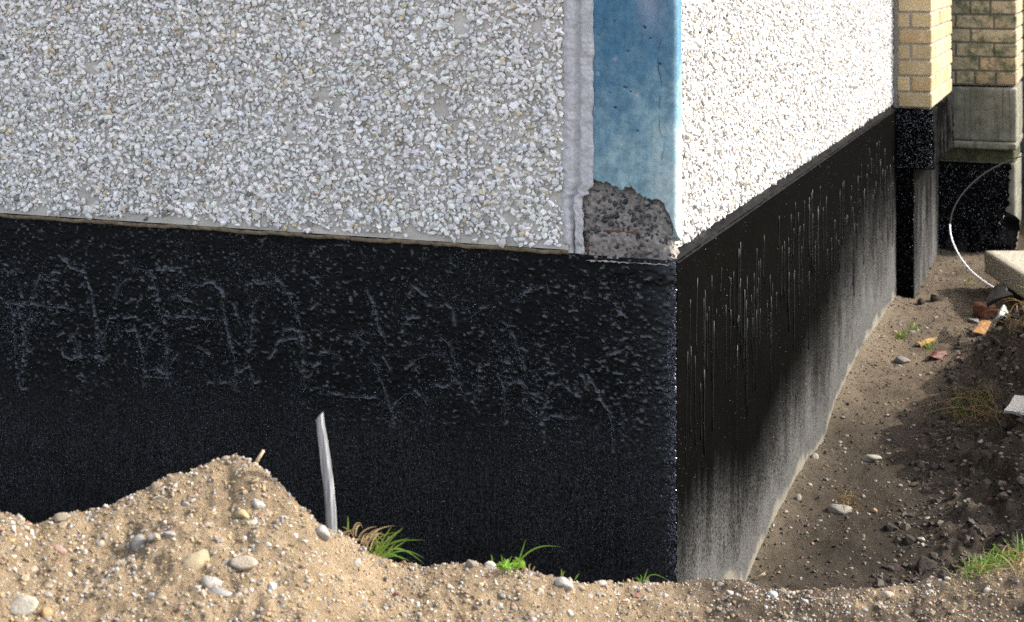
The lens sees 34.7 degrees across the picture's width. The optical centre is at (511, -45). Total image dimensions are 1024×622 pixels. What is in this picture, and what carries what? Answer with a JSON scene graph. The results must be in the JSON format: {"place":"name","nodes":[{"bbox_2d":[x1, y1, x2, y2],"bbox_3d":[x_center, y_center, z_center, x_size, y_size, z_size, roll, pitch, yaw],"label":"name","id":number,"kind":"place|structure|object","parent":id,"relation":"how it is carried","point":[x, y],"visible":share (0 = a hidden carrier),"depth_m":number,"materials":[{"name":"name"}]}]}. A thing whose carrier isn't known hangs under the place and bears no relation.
{"place":"outdoors","nodes":[
{"label":"outdoors","id":0,"kind":"place"},
{"bbox_2d":[0,207,1023,621],"bbox_3d":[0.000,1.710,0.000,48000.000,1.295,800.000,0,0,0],"label":"ground","id":1,"kind":"structure","parent":0,"point":[860,445],"depth_m":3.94,"materials":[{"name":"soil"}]},
{"bbox_2d":[9,595,38,616],"bbox_3d":[-0.896,1.193,2.998,0.057,0.043,0.042,0,0,14],"label":"stone","id":2,"kind":"object","parent":1,"relation":"on","point":[26,605],"visible":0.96,"depth_m":2.99,"materials":[{"name":"white stone"}]},
{"bbox_2d":[31,565,36,571],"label":"pebble","id":3,"kind":"object","parent":1,"relation":"on","point":[33,568],"visible":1,"depth_m":3.13,"materials":[{"name":"stone"}]},
{"bbox_2d":[40,607,52,617],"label":"stone","id":4,"kind":"object","parent":1,"relation":"on","point":[46,611],"visible":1,"depth_m":3.01,"materials":[{"name":"stone"}]},
{"bbox_2d":[44,616,51,620],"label":"pebble","id":5,"kind":"object","parent":1,"relation":"on","point":[47,618],"visible":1,"depth_m":3.00,"materials":[{"name":"stone"}]},
{"bbox_2d":[44,584,52,589],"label":"pebble","id":6,"kind":"object","parent":1,"relation":"on","point":[48,586],"visible":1,"depth_m":3.07,"materials":[{"name":"stone"}]},
{"bbox_2d":[44,591,53,599],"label":"pebble","id":7,"kind":"object","parent":1,"relation":"on","point":[48,595],"visible":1,"depth_m":3.05,"materials":[{"name":"stone"}]},
{"bbox_2d":[54,544,65,553],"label":"pebble","id":8,"kind":"object","parent":1,"relation":"on","point":[59,549],"visible":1,"depth_m":3.20,"materials":[{"name":"stone"}]},
{"bbox_2d":[54,513,71,521],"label":"stone","id":9,"kind":"object","parent":1,"relation":"on","point":[59,517],"visible":1,"depth_m":3.29,"materials":[{"name":"beige stone"}]},
{"bbox_2d":[96,540,104,546],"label":"pebble","id":10,"kind":"object","parent":1,"relation":"on","point":[100,543],"visible":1,"depth_m":3.25,"materials":[{"name":"stone"}]},
{"bbox_2d":[131,534,145,551],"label":"pebble","id":11,"kind":"object","parent":1,"relation":"on","point":[138,541],"visible":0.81,"depth_m":3.23,"materials":[{"name":"stone"}]},
{"bbox_2d":[146,593,155,598],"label":"pebble","id":12,"kind":"object","parent":1,"relation":"on","point":[150,595],"visible":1,"depth_m":3.08,"materials":[{"name":"stone"}]},
{"bbox_2d":[146,533,160,541],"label":"pebble","id":13,"kind":"object","parent":1,"relation":"on","point":[149,537],"visible":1,"depth_m":3.22,"materials":[{"name":"stone"}]},
{"bbox_2d":[151,482,162,488],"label":"stone","id":14,"kind":"object","parent":1,"relation":"on","point":[157,485],"visible":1,"depth_m":3.40,"materials":[{"name":"beige stone"}]},
{"bbox_2d":[157,595,166,600],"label":"pebble","id":15,"kind":"object","parent":1,"relation":"on","point":[162,597],"visible":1,"depth_m":3.06,"materials":[{"name":"stone"}]},
{"bbox_2d":[163,531,175,537],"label":"stone","id":16,"kind":"object","parent":1,"relation":"on","point":[168,534],"visible":1,"depth_m":3.23,"materials":[{"name":"grey stone"}]},
{"bbox_2d":[182,501,189,505],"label":"pebble","id":17,"kind":"object","parent":1,"relation":"on","point":[186,503],"visible":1,"depth_m":3.35,"materials":[{"name":"stone"}]},
{"bbox_2d":[182,549,209,569],"bbox_3d":[-0.613,1.176,3.175,0.064,0.037,0.038,-8,5,-27],"label":"stone","id":18,"kind":"object","parent":1,"relation":"on","point":[195,560],"visible":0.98,"depth_m":3.17,"materials":[{"name":"beige stone"}]},
{"bbox_2d":[201,575,221,588],"bbox_3d":[-0.575,1.194,3.117,0.039,0.026,0.036,0,0,27],"label":"stone","id":19,"kind":"object","parent":1,"relation":"on","point":[209,582],"visible":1,"depth_m":3.11,"materials":[{"name":"grey stone"}]},
{"bbox_2d":[210,587,231,596],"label":"stone","id":20,"kind":"object","parent":1,"relation":"on","point":[221,591],"visible":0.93,"depth_m":3.09,"materials":[{"name":"grey stone"}]},
{"bbox_2d":[220,456,229,460],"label":"pebble","id":21,"kind":"object","parent":1,"relation":"on","point":[223,458],"visible":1,"depth_m":3.48,"materials":[{"name":"stone"}]},
{"bbox_2d":[235,509,249,518],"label":"stone","id":22,"kind":"object","parent":1,"relation":"on","point":[241,513],"visible":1,"depth_m":3.31,"materials":[{"name":"beige stone"}]},
{"bbox_2d":[229,555,257,570],"bbox_3d":[-0.523,1.185,3.192,0.058,0.029,0.038,0,0,37],"label":"stone","id":23,"kind":"object","parent":1,"relation":"on","point":[243,563],"visible":1,"depth_m":3.18,"materials":[{"name":"grey stone"}]},
{"bbox_2d":[245,519,257,524],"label":"pebble","id":24,"kind":"object","parent":1,"relation":"on","point":[254,521],"visible":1,"depth_m":3.30,"materials":[{"name":"stone"}]},
{"bbox_2d":[252,498,264,508],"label":"stone","id":25,"kind":"object","parent":1,"relation":"on","point":[257,504],"visible":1,"depth_m":3.35,"materials":[{"name":"grey stone"}]},
{"bbox_2d":[255,450,264,462],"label":"twig","id":26,"kind":"object","parent":1,"relation":"on","point":[259,456],"visible":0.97,"depth_m":3.49,"materials":[{"name":"beige wood"}]},
{"bbox_2d":[268,582,276,589],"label":"pebble","id":27,"kind":"object","parent":1,"relation":"on","point":[272,585],"visible":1,"depth_m":3.14,"materials":[{"name":"stone"}]},
{"bbox_2d":[316,525,330,540],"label":"stone","id":28,"kind":"object","parent":1,"relation":"on","point":[322,532],"visible":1,"depth_m":3.37,"materials":[{"name":"grey stone"}]},
{"bbox_2d":[315,412,336,532],"bbox_3d":[-0.390,1.085,3.441,0.046,0.258,0.019,0,0,0],"label":"wooden stake","id":29,"kind":"object","parent":1,"relation":"on","point":[329,495],"visible":0.97,"depth_m":3.43,"materials":[{"name":"grey wood"}]},
{"bbox_2d":[353,560,361,567],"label":"pebble","id":30,"kind":"object","parent":1,"relation":"on","point":[357,563],"visible":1,"depth_m":3.40,"materials":[{"name":"stone"}]},
{"bbox_2d":[337,519,423,563],"bbox_3d":[-0.290,1.251,3.512,0.208,0.122,0.142,0,0,0],"label":"grass tuft","id":31,"kind":"object","parent":1,"relation":"on","point":[381,550],"visible":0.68,"depth_m":3.50,"materials":[{"name":"green plant"}]},
{"bbox_2d":[466,560,478,567],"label":"stone","id":32,"kind":"object","parent":1,"relation":"on","point":[471,563],"visible":1,"depth_m":3.53,"materials":[{"name":"grey stone"}]},
{"bbox_2d":[485,561,495,569],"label":"pebble","id":33,"kind":"object","parent":1,"relation":"on","point":[490,564],"visible":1,"depth_m":3.55,"materials":[{"name":"stone"}]},
{"bbox_2d":[498,593,505,598],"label":"pebble","id":34,"kind":"object","parent":1,"relation":"on","point":[502,595],"visible":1,"depth_m":3.45,"materials":[{"name":"stone"}]},
{"bbox_2d":[0,0,1023,583],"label":"apartment building","id":35,"kind":"structure","parent":1,"relation":"on","point":[596,290],"depth_m":5.59,"materials":[{"name":"concrete"}]},
{"bbox_2d":[491,540,557,571],"bbox_3d":[0.024,1.305,3.542,0.150,0.079,0.086,0,0,18],"label":"grass tuft","id":36,"kind":"object","parent":1,"relation":"on","point":[504,565],"visible":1,"depth_m":3.54,"materials":[{"name":"green plant"}]},
{"bbox_2d":[555,577,573,591],"bbox_3d":[0.113,1.368,3.567,0.043,0.037,0.035,0,4,-7],"label":"stone","id":37,"kind":"object","parent":1,"relation":"on","point":[565,584],"visible":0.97,"depth_m":3.56,"materials":[{"name":"grey stone"}]},
{"bbox_2d":[566,609,572,616],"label":"pebble","id":38,"kind":"object","parent":1,"relation":"on","point":[570,612],"visible":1,"depth_m":3.48,"materials":[{"name":"stone"}]},
{"bbox_2d":[577,583,584,590],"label":"pebble","id":39,"kind":"object","parent":1,"relation":"on","point":[581,587],"visible":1,"depth_m":3.65,"materials":[{"name":"stone"}]},
{"bbox_2d":[596,580,606,585],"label":"pebble","id":40,"kind":"object","parent":1,"relation":"on","point":[601,582],"visible":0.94,"depth_m":3.77,"materials":[{"name":"stone"}]},
{"bbox_2d":[631,593,639,597],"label":"pebble","id":41,"kind":"object","parent":1,"relation":"on","point":[636,595],"visible":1,"depth_m":3.81,"materials":[{"name":"stone"}]},
{"bbox_2d":[623,571,668,582],"bbox_3d":[0.319,1.476,3.900,0.111,0.037,0.001,0,0,0],"label":"grass tuft","id":42,"kind":"object","parent":1,"relation":"on","point":[646,579],"visible":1,"depth_m":3.90,"materials":[{"name":"green plant"}]},
{"bbox_2d":[725,590,733,594],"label":"pebble","id":43,"kind":"object","parent":1,"relation":"on","point":[729,592],"visible":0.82,"depth_m":3.93,"materials":[{"name":"stone"}]},
{"bbox_2d":[753,572,765,581],"bbox_3d":[0.913,2.308,6.073,0.054,0.049,0.012,0,0,0],"label":"straw","id":44,"kind":"object","parent":1,"relation":"on","point":[759,576],"visible":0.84,"depth_m":6.07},
{"bbox_2d":[766,591,777,597],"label":"pebble","id":45,"kind":"object","parent":1,"relation":"on","point":[772,594],"visible":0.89,"depth_m":3.93,"materials":[{"name":"stone"}]},
{"bbox_2d":[811,453,818,458],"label":"stone","id":46,"kind":"object","parent":1,"relation":"on","point":[815,455],"visible":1,"depth_m":7.33,"materials":[{"name":"grey stone"}]},
{"bbox_2d":[827,504,851,514],"bbox_3d":[1.343,2.277,6.725,0.098,0.050,0.087,0,0,16],"label":"stone","id":47,"kind":"object","parent":1,"relation":"on","point":[839,509],"visible":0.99,"depth_m":6.71,"materials":[{"name":"grey stone"}]},
{"bbox_2d":[819,486,864,511],"bbox_3d":[1.381,2.260,6.792,0.218,0.048,0.328,0,0,42],"label":"grass tuft","id":48,"kind":"object","parent":1,"relation":"on","point":[847,498],"visible":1,"depth_m":6.80,"materials":[{"name":"brown plant"}]},
{"bbox_2d":[861,454,881,461],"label":"stone","id":49,"kind":"object","parent":1,"relation":"on","point":[870,458],"visible":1,"depth_m":7.33,"materials":[{"name":"grey stone"}]},
{"bbox_2d":[880,591,893,597],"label":"stone","id":50,"kind":"object","parent":1,"relation":"on","point":[887,594],"visible":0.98,"depth_m":3.94,"materials":[{"name":"white stone"}]},
{"bbox_2d":[883,522,895,531],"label":"clod","id":51,"kind":"object","parent":1,"relation":"on","point":[888,527],"visible":1,"depth_m":6.50,"materials":[{"name":"grey soil"}]},
{"bbox_2d":[895,330,908,339],"bbox_3d":[2.231,2.154,9.321,0.086,0.043,0.182,0,0,30],"label":"grass tuft","id":52,"kind":"object","parent":1,"relation":"on","point":[902,336],"visible":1,"depth_m":9.30,"materials":[{"name":"green plant"}]},
{"bbox_2d":[895,356,909,363],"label":"stone","id":53,"kind":"object","parent":1,"relation":"on","point":[901,359],"visible":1,"depth_m":8.82,"materials":[{"name":"grey stone"}]},
{"bbox_2d":[902,534,915,545],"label":"clod","id":54,"kind":"object","parent":1,"relation":"on","point":[907,539],"visible":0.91,"depth_m":6.36,"materials":[{"name":"grey soil"}]},
{"bbox_2d":[906,322,919,331],"bbox_3d":[2.326,2.147,9.493,0.085,0.044,0.125,0,0,25],"label":"grass tuft","id":55,"kind":"object","parent":1,"relation":"on","point":[913,327],"visible":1,"depth_m":9.48,"materials":[{"name":"green plant"}]},
{"bbox_2d":[917,298,924,304],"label":"clod","id":56,"kind":"object","parent":1,"relation":"on","point":[920,301],"visible":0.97,"depth_m":10.09,"materials":[{"name":"brown soil"}]},
{"bbox_2d":[916,338,934,346],"bbox_3d":[2.319,2.164,9.186,0.133,0.037,0.038,0,0,-36],"label":"fallen leaf","id":57,"kind":"object","parent":1,"relation":"on","point":[928,340],"visible":0.99,"depth_m":9.17,"materials":[{"name":"yellow plant"}]},
{"bbox_2d":[915,555,937,572],"bbox_3d":[1.545,2.272,6.100,0.085,0.070,0.098,0,0,9],"label":"clod","id":58,"kind":"object","parent":1,"relation":"on","point":[924,564],"visible":0.96,"depth_m":6.08,"materials":[{"name":"soil"}]},
{"bbox_2d":[920,340,935,349],"bbox_3d":[2.333,2.168,9.136,0.171,0.048,0.096,0,0,-32],"label":"grass tuft","id":59,"kind":"object","parent":1,"relation":"on","point":[928,346],"visible":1,"depth_m":9.12,"materials":[{"name":"green plant"}]},
{"bbox_2d":[930,294,942,301],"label":"clod","id":60,"kind":"object","parent":1,"relation":"on","point":[933,298],"visible":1,"depth_m":10.17,"materials":[{"name":"soil"}]},
{"bbox_2d":[926,350,947,358],"bbox_3d":[2.313,2.172,8.924,0.068,0.039,0.154,0,0,38],"label":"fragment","id":61,"kind":"object","parent":1,"relation":"on","point":[940,354],"visible":1,"depth_m":8.92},
{"bbox_2d":[852,562,1023,621],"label":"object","id":62,"kind":"object","parent":1,"relation":"on","point":[941,596],"visible":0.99,"depth_m":3.93,"materials":[{"name":"brown gravel"}]},
{"bbox_2d":[937,570,952,578],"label":"clod","id":63,"kind":"object","parent":1,"relation":"on","point":[941,574],"visible":1,"depth_m":4.00,"materials":[{"name":"soil"}]},
{"bbox_2d":[968,318,978,322],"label":"stone","id":64,"kind":"object","parent":1,"relation":"on","point":[972,320],"visible":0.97,"depth_m":9.66,"materials":[{"name":"grey stone"}]},
{"bbox_2d":[924,378,1023,426],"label":"grass tuft","id":65,"kind":"object","parent":1,"relation":"on","point":[970,393],"visible":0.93,"depth_m":7.55,"materials":[{"name":"plant"}]},
{"bbox_2d":[938,0,1022,252],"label":"brick pier","id":66,"kind":"structure","parent":1,"relation":"on","point":[987,57],"depth_m":11.62,"materials":[{"name":"brick"}]},
{"bbox_2d":[938,543,1023,581],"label":"grass tuft","id":67,"kind":"object","parent":1,"relation":"on","point":[974,565],"visible":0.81,"depth_m":4.04,"materials":[{"name":"green plant"}]},
{"bbox_2d":[972,320,990,334],"bbox_3d":[2.675,2.121,9.330,0.060,0.076,0.168,0,0,40],"label":"tile fragment","id":68,"kind":"object","parent":1,"relation":"on","point":[982,327],"visible":0.98,"depth_m":9.32,"materials":[{"name":"orange tile"}]},
{"bbox_2d":[973,302,996,318],"bbox_3d":[2.833,2.128,9.826,0.101,0.095,0.126,0,0,-18],"label":"brick fragment","id":69,"kind":"object","parent":1,"relation":"on","point":[980,309],"visible":0.84,"depth_m":9.78,"materials":[{"name":"red brick"}]},
{"bbox_2d":[949,155,1023,287],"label":"cable","id":70,"kind":"object","parent":1,"relation":"on","point":[977,276],"visible":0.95,"depth_m":10.50,"materials":[{"name":"white plastic"}]},
{"bbox_2d":[983,587,990,593],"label":"pebble","id":71,"kind":"object","parent":1,"relation":"on","point":[986,590],"visible":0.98,"depth_m":3.95,"materials":[{"name":"stone"}]},
{"bbox_2d":[992,305,1007,323],"bbox_3d":[2.712,1.993,9.100,0.092,0.097,0.130,0,0,16],"label":"crumpled sheet","id":72,"kind":"object","parent":1,"relation":"on","point":[1000,312],"visible":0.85,"depth_m":9.08,"materials":[{"name":"white paper"}]},
{"bbox_2d":[986,284,1014,306],"bbox_3d":[2.800,1.952,9.430,0.153,0.089,0.340,0,0,13],"label":"rock","id":73,"kind":"object","parent":1,"relation":"on","point":[998,292],"visible":0.99,"depth_m":9.35,"materials":[{"name":"grey stone"}]},
{"bbox_2d":[984,251,1023,297],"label":"concrete slab","id":74,"kind":"structure","parent":1,"relation":"on","point":[1005,268],"depth_m":10.15,"materials":[{"name":"grey concrete"}]},
{"bbox_2d":[985,285,1023,344],"bbox_3d":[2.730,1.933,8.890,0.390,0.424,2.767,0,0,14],"label":"grass tuft","id":75,"kind":"object","parent":1,"relation":"on","point":[1022,316],"visible":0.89,"depth_m":8.51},
{"bbox_2d":[994,533,1023,577],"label":"grass tuft","id":76,"kind":"object","parent":1,"relation":"on","point":[1020,564],"visible":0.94,"depth_m":4.07,"materials":[{"name":"beige plant"}]},
{"bbox_2d":[1003,395,1023,416],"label":"tile fragment","id":77,"kind":"object","parent":1,"relation":"on","point":[1015,405],"visible":1,"depth_m":7.23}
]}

